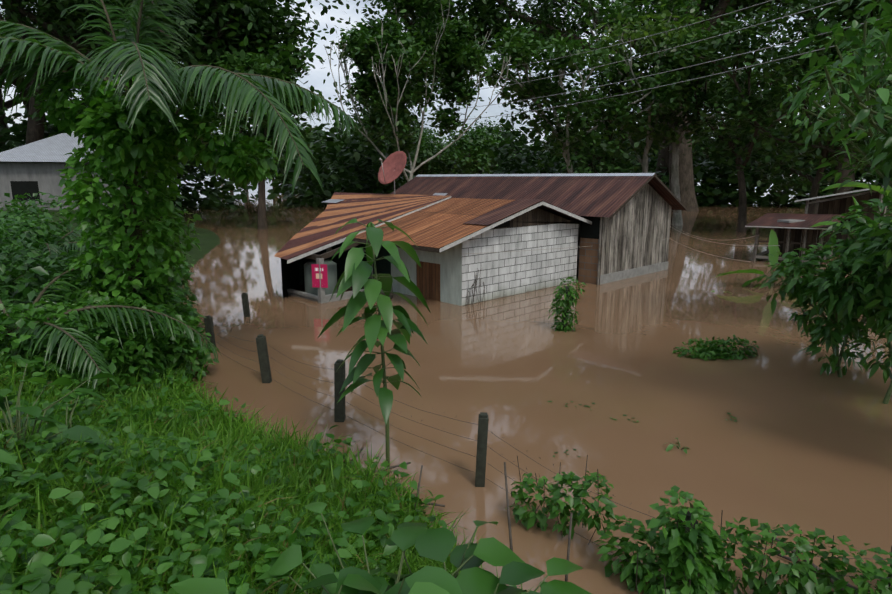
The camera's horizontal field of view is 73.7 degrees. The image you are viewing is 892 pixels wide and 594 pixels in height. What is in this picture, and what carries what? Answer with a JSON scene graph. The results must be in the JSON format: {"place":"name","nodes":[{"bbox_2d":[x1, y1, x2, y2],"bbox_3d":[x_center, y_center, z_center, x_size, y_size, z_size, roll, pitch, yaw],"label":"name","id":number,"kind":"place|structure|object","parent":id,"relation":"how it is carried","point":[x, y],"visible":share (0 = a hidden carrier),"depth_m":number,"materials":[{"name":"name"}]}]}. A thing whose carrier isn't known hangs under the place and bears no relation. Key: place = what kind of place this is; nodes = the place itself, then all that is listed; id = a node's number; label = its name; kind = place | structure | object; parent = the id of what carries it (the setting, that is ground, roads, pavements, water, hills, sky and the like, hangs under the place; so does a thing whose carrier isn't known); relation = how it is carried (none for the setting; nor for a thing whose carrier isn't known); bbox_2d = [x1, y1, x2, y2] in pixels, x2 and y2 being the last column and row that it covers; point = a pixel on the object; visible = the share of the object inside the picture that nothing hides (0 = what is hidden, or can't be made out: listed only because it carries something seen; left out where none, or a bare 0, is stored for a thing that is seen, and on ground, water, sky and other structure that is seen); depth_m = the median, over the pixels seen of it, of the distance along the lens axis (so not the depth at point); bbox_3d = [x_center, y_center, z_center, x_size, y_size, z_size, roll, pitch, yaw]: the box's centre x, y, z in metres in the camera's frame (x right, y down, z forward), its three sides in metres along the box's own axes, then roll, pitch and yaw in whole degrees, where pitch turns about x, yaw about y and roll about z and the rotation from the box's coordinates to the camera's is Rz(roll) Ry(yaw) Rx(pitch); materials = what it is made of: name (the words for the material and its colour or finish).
{"place":"outdoors","nodes":[
{"label":"outdoors","id":0,"kind":"place"},
{"bbox_2d":[0,10,81,111],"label":"tree","id":1,"kind":"object","parent":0,"point":[15,80],"depth_m":66.92,"materials":[{"name":"green plant"}]},
{"bbox_2d":[9,0,82,143],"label":"tree","id":2,"kind":"object","parent":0,"point":[34,132],"visible":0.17,"depth_m":46.58,"materials":[{"name":"plant"}]},
{"bbox_2d":[0,2,124,146],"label":"tree","id":3,"kind":"object","parent":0,"point":[8,104],"depth_m":58.64,"materials":[{"name":"green plant"}]},
{"bbox_2d":[121,259,197,301],"bbox_3d":[-6.955,-0.062,12.444,2.938,1.276,2.911,0,11,2],"label":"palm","id":4,"kind":"object","parent":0,"point":[188,292],"depth_m":13.11,"materials":[{"name":"green plant"}]},
{"bbox_2d":[0,0,361,295],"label":"coconut palm","id":5,"kind":"object","parent":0,"point":[207,82],"depth_m":8.21,"materials":[{"name":"green plant"}]},
{"bbox_2d":[0,209,417,593],"bbox_3d":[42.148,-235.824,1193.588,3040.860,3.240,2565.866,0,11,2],"label":"terrain","id":6,"kind":"structure","parent":0,"point":[209,240],"depth_m":25.51,"materials":[{"name":"green plant"}]},
{"bbox_2d":[0,449,16,475],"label":"broadleaf weed","id":7,"kind":"object","parent":6,"relation":"on","point":[5,457],"visible":1,"depth_m":3.63,"materials":[{"name":"green plant"}]},
{"bbox_2d":[4,224,99,259],"bbox_3d":[-8.968,-0.828,13.547,3.437,1.615,3.295,0,11,2],"label":"bush","id":8,"kind":"object","parent":6,"relation":"on","point":[53,248],"depth_m":12.78,"materials":[{"name":"green plant"}]},
{"bbox_2d":[0,358,114,467],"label":"broadleaf weed","id":9,"kind":"object","parent":6,"relation":"on","point":[74,432],"depth_m":4.43,"materials":[{"name":"green plant"}]},
{"bbox_2d":[7,266,118,289],"bbox_3d":[-7.435,0.006,11.404,3.662,1.294,3.234,0,11,2],"label":"bush","id":10,"kind":"object","parent":6,"relation":"on","point":[13,279],"depth_m":10.11,"materials":[{"name":"green plant"}]},
{"bbox_2d":[0,133,148,209],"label":"neighbour house","id":11,"kind":"structure","parent":6,"relation":"on","point":[31,168],"depth_m":30.17,"materials":[{"name":"grey paint"}]},
{"bbox_2d":[0,192,205,368],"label":"bank shrubs","id":12,"kind":"object","parent":6,"relation":"on","point":[21,237],"visible":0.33,"depth_m":10.54,"materials":[{"name":"green plant"}]},
{"bbox_2d":[0,291,218,394],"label":"bush","id":13,"kind":"object","parent":6,"relation":"on","point":[141,357],"visible":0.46,"depth_m":8.02,"materials":[{"name":"green plant"}]},
{"bbox_2d":[0,268,220,391],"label":"palm","id":14,"kind":"object","parent":6,"relation":"on","point":[54,334],"depth_m":7.75,"materials":[{"name":"green plant"}]},
{"bbox_2d":[35,70,278,353],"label":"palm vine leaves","id":15,"kind":"object","parent":6,"relation":"on","point":[152,134],"visible":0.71,"depth_m":9.04,"materials":[{"name":"green plant"}]},
{"bbox_2d":[0,0,342,134],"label":"tree","id":16,"kind":"object","parent":6,"relation":"on","point":[270,23],"depth_m":37.03,"materials":[{"name":"green plant"}]},
{"bbox_2d":[1,0,343,161],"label":"tree","id":17,"kind":"object","parent":6,"relation":"on","point":[81,21],"depth_m":34.37,"materials":[{"name":"green plant"}]},
{"bbox_2d":[0,310,438,593],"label":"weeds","id":18,"kind":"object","parent":6,"relation":"on","point":[111,587],"visible":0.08,"depth_m":4.56,"materials":[{"name":"green plant"}]},
{"bbox_2d":[15,388,106,449],"bbox_3d":[-3.273,1.198,5.215,0.644,0.561,1.064,0,11,2],"label":"broadleaf weed","id":19,"kind":"object","parent":18,"relation":"on","point":[63,427],"depth_m":5.30,"materials":[{"name":"green plant"}]},
{"bbox_2d":[0,263,538,593],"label":"bank grass","id":20,"kind":"structure","parent":6,"relation":"on","point":[237,429],"depth_m":4.78,"materials":[{"name":"green plant"}]},
{"bbox_2d":[0,264,546,593],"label":"bank weeds","id":21,"kind":"object","parent":6,"relation":"on","point":[39,569],"visible":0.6,"depth_m":3.98,"materials":[{"name":"green plant"}]},
{"bbox_2d":[169,566,449,593],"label":"broadleaf weed","id":22,"kind":"object","parent":6,"relation":"on","point":[353,580],"depth_m":2.64,"materials":[{"name":"green plant"}]},
{"bbox_2d":[305,502,391,593],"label":"broadleaf weed","id":23,"kind":"object","parent":6,"relation":"on","point":[319,569],"depth_m":3.43,"materials":[{"name":"green plant"}]},
{"bbox_2d":[251,516,541,593],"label":"broadleaf weed","id":24,"kind":"object","parent":6,"relation":"on","point":[492,551],"depth_m":3.02,"materials":[{"name":"green plant"}]},
{"bbox_2d":[415,128,464,171],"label":"tree","id":25,"kind":"object","parent":6,"relation":"on","point":[433,135],"depth_m":144.17,"materials":[{"name":"green plant"}]},
{"bbox_2d":[385,520,499,578],"bbox_3d":[0.003,1.817,3.193,0.905,0.919,1.023,0,11,2],"label":"broadleaf weed","id":26,"kind":"object","parent":6,"relation":"on","point":[468,552],"depth_m":3.41,"materials":[{"name":"green plant"}]},
{"bbox_2d":[296,527,591,593],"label":"broadleaf weed","id":27,"kind":"object","parent":6,"relation":"on","point":[437,544],"depth_m":3.01,"materials":[{"name":"green plant"}]},
{"bbox_2d":[0,94,891,210],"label":"tree line","id":28,"kind":"object","parent":6,"relation":"on","point":[343,164],"visible":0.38,"depth_m":65.84,"materials":[{"name":"green plant"}]},
{"bbox_2d":[204,292,697,583],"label":"fence posts","id":29,"kind":"object","parent":6,"relation":"on","point":[339,380],"visible":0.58,"depth_m":7.48,"materials":[{"name":"grey wood"}]},
{"bbox_2d":[211,297,891,593],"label":"barbed wire","id":30,"kind":"object","parent":29,"relation":"attached to","point":[496,452],"visible":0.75,"depth_m":6.11,"materials":[{"name":"metal"}]},
{"bbox_2d":[274,173,688,305],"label":"flooded house","id":31,"kind":"structure","parent":6,"relation":"on","point":[618,224],"depth_m":16.94,"materials":[{"name":"brown wood"}]},
{"bbox_2d":[304,260,337,294],"bbox_3d":[-3.280,0.009,15.681,0.840,1.930,0.840,0,11,2],"label":"water tank","id":32,"kind":"object","parent":31,"relation":"on","point":[331,274],"visible":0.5,"depth_m":15.30,"materials":[{"name":"plastic"}]},
{"bbox_2d":[379,158,394,194],"bbox_3d":[-1.787,-3.761,19.435,0.686,1.513,0.715,0,11,2],"label":"dish mount pole","id":33,"kind":"object","parent":31,"relation":"attached to","point":[380,159],"visible":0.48,"depth_m":19.21,"materials":[{"name":"grey metal"}]},
{"bbox_2d":[378,151,406,183],"bbox_3d":[-1.758,-4.224,19.398,1.012,1.077,0.945,0,11,2],"label":"satellite dish","id":34,"kind":"object","parent":31,"relation":"attached to","point":[394,164],"visible":0.96,"depth_m":19.52,"materials":[{"name":"metal"}]},
{"bbox_2d":[468,225,779,261],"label":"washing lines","id":35,"kind":"object","parent":31,"relation":"attached to","point":[662,239],"visible":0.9,"depth_m":15.44,"materials":[{"name":"fabric"}]},
{"bbox_2d":[451,130,539,173],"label":"tree","id":36,"kind":"object","parent":6,"relation":"on","point":[512,148],"visible":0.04,"depth_m":148.97,"materials":[{"name":"green plant"}]},
{"bbox_2d":[196,268,858,590],"bbox_3d":[-1.286,0.933,8.914,6.881,0.976,11.069,-2,12,-11],"label":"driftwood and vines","id":37,"kind":"object","parent":6,"relation":"on","point":[777,539],"visible":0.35,"depth_m":6.18,"materials":[{"name":"plant"}]},
{"bbox_2d":[530,127,570,160],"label":"tree","id":38,"kind":"object","parent":6,"relation":"on","point":[550,143],"depth_m":148.00,"materials":[{"name":"green plant"}]},
{"bbox_2d":[536,48,659,175],"bbox_3d":[10.809,-10.772,39.930,10.869,12.396,18.847,0,11,2],"label":"pale tree","id":39,"kind":"object","parent":6,"relation":"on","point":[602,164],"depth_m":34.60,"materials":[{"name":"green plant"}]},
{"bbox_2d":[552,0,733,172],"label":"pale tree","id":40,"kind":"object","parent":6,"relation":"on","point":[636,34],"depth_m":35.34,"materials":[{"name":"green plant"}]},
{"bbox_2d":[556,0,830,225],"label":"pale tree","id":41,"kind":"object","parent":6,"relation":"on","point":[624,9],"depth_m":37.75,"materials":[{"name":"green plant"}]},
{"bbox_2d":[690,120,726,182],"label":"tree","id":42,"kind":"object","parent":6,"relation":"on","point":[701,143],"depth_m":114.08,"materials":[{"name":"green plant"}]},
{"bbox_2d":[324,0,510,212],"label":"slim tree","id":43,"kind":"object","parent":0,"point":[361,48],"depth_m":30.23,"materials":[{"name":"green plant"}]},
{"bbox_2d":[0,0,883,178],"label":"sky","id":44,"kind":"structure","parent":0,"point":[315,77],"materials":[{"name":"white"}]},
{"bbox_2d":[158,179,891,593],"bbox_3d":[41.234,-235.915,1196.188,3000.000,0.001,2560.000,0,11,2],"label":"flood water","id":45,"kind":"structure","parent":0,"point":[802,443],"depth_m":8.54,"materials":[{"name":"brown liquid"}]},
{"bbox_2d":[155,158,204,182],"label":"tree","id":46,"kind":"object","parent":45,"relation":"on","point":[187,172],"depth_m":150.85,"materials":[{"name":"green plant"}]},
{"bbox_2d":[194,144,279,192],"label":"tree","id":47,"kind":"object","parent":45,"relation":"on","point":[210,175],"depth_m":127.37,"materials":[{"name":"green plant"}]},
{"bbox_2d":[193,36,343,229],"bbox_3d":[-10.586,-9.421,34.668,8.348,11.009,9.529,0,11,2],"label":"broadleaf tree","id":48,"kind":"object","parent":45,"relation":"on","point":[274,65],"depth_m":34.09,"materials":[{"name":"green plant"}]},
{"bbox_2d":[317,218,430,466],"bbox_3d":[-0.728,1.018,6.256,1.122,3.645,1.109,0,11,2],"label":"sapling","id":49,"kind":"object","parent":45,"relation":"on","point":[356,273],"depth_m":5.88,"materials":[{"name":"green plant"}]},
{"bbox_2d":[364,132,463,176],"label":"tree","id":50,"kind":"object","parent":45,"relation":"on","point":[436,164],"depth_m":120.40,"materials":[{"name":"green plant"}]},
{"bbox_2d":[410,123,452,150],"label":"tree","id":51,"kind":"object","parent":45,"relation":"on","point":[419,130],"visible":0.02,"depth_m":171.25,"materials":[{"name":"green plant"}]},
{"bbox_2d":[436,124,514,173],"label":"tree","id":52,"kind":"object","parent":45,"relation":"on","point":[479,142],"depth_m":122.13,"materials":[{"name":"green plant"}]},
{"bbox_2d":[444,112,519,142],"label":"tree","id":53,"kind":"object","parent":45,"relation":"on","point":[495,127],"depth_m":180.66,"materials":[{"name":"green plant"}]},
{"bbox_2d":[307,0,809,211],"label":"giant tree","id":54,"kind":"object","parent":45,"relation":"in","point":[485,15],"depth_m":51.61,"materials":[{"name":"green plant"}]},
{"bbox_2d":[562,286,569,326],"bbox_3d":[2.404,0.722,12.194,0.195,1.905,0.120,0,11,2],"label":"vine post","id":55,"kind":"object","parent":45,"relation":"in","point":[566,287],"visible":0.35,"depth_m":12.04,"materials":[{"name":"green plant"}]},
{"bbox_2d":[546,277,586,331],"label":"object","id":56,"kind":"object","parent":45,"relation":"in","point":[562,303],"visible":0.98,"depth_m":12.01,"materials":[{"name":"green plant"}]},
{"bbox_2d":[467,21,703,173],"bbox_3d":[7.600,-9.881,35.221,13.899,12.551,10.434,0,11,2],"label":"pale tree","id":57,"kind":"object","parent":45,"relation":"on","point":[514,49],"depth_m":33.87,"materials":[{"name":"green plant"}]},
{"bbox_2d":[396,401,876,571],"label":"floating weeds","id":58,"kind":"object","parent":45,"relation":"on","point":[638,421],"visible":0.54,"depth_m":7.61,"materials":[{"name":"green plant"}]},
{"bbox_2d":[502,0,791,179],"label":"tree","id":59,"kind":"object","parent":45,"relation":"on","point":[587,26],"depth_m":73.83,"materials":[{"name":"green plant"}]},
{"bbox_2d":[665,438,687,453],"bbox_3d":[2.655,1.732,6.842,0.329,0.124,0.422,0,11,2],"label":"weed in water","id":60,"kind":"object","parent":45,"relation":"on","point":[669,447],"depth_m":6.78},
{"bbox_2d":[673,335,757,360],"bbox_3d":[4.766,0.917,10.434,1.531,0.487,0.848,0,11,2],"label":"bush in water","id":61,"kind":"object","parent":45,"relation":"in","point":[714,349],"visible":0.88,"depth_m":10.32,"materials":[{"name":"green plant"}]},
{"bbox_2d":[627,0,857,230],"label":"pale tree","id":62,"kind":"object","parent":45,"relation":"on","point":[722,45],"depth_m":32.74,"materials":[{"name":"green plant"}]},
{"bbox_2d":[736,340,758,351],"bbox_3d":[5.284,0.929,10.464,0.521,0.278,0.544,0,11,2],"label":"weed in water","id":63,"kind":"object","parent":45,"relation":"on","point":[754,348],"depth_m":10.44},
{"bbox_2d":[707,148,803,191],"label":"tree","id":64,"kind":"object","parent":45,"relation":"on","point":[756,170],"depth_m":114.55,"materials":[{"name":"green plant"}]},
{"bbox_2d":[655,0,875,164],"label":"tree","id":65,"kind":"object","parent":45,"relation":"on","point":[746,3],"depth_m":58.68,"materials":[{"name":"green plant"}]},
{"bbox_2d":[693,0,891,216],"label":"pale tree","id":66,"kind":"object","parent":45,"relation":"on","point":[793,77],"depth_m":29.60,"materials":[{"name":"green plant"}]},
{"bbox_2d":[717,0,891,213],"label":"pale tree","id":67,"kind":"object","parent":45,"relation":"on","point":[793,181],"depth_m":31.30,"materials":[{"name":"green plant"}]},
{"bbox_2d":[745,185,887,263],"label":"stilt shed","id":68,"kind":"structure","parent":45,"relation":"in","point":[794,231],"depth_m":23.19,"materials":[{"name":"brown wood"}]},
{"bbox_2d":[754,0,891,403],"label":"tree","id":69,"kind":"object","parent":45,"relation":"on","point":[870,290],"depth_m":8.25,"materials":[{"name":"green plant"}]},
{"bbox_2d":[811,196,891,230],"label":"banana plant","id":70,"kind":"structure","parent":45,"relation":"on","point":[830,222],"depth_m":20.47,"materials":[{"name":"green plant"}]},
{"bbox_2d":[822,161,890,195],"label":"banana plant","id":71,"kind":"object","parent":45,"relation":"in","point":[862,185],"visible":0.4,"depth_m":14.51,"materials":[{"name":"green plant"}]},
{"bbox_2d":[414,455,891,593],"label":"shrubs","id":72,"kind":"object","parent":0,"point":[703,539],"depth_m":4.23,"materials":[{"name":"green plant"}]},
{"bbox_2d":[433,0,878,119],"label":"power lines","id":73,"kind":"object","parent":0,"point":[668,49],"visible":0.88,"depth_m":20.46,"materials":[{"name":"grey metal"}]},
{"bbox_2d":[716,229,817,286],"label":"banana plant","id":74,"kind":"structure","parent":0,"point":[773,250],"depth_m":17.19,"materials":[{"name":"green plant"}]},
{"bbox_2d":[708,0,874,196],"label":"tree","id":75,"kind":"object","parent":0,"point":[845,173],"depth_m":58.79,"materials":[{"name":"plant"}]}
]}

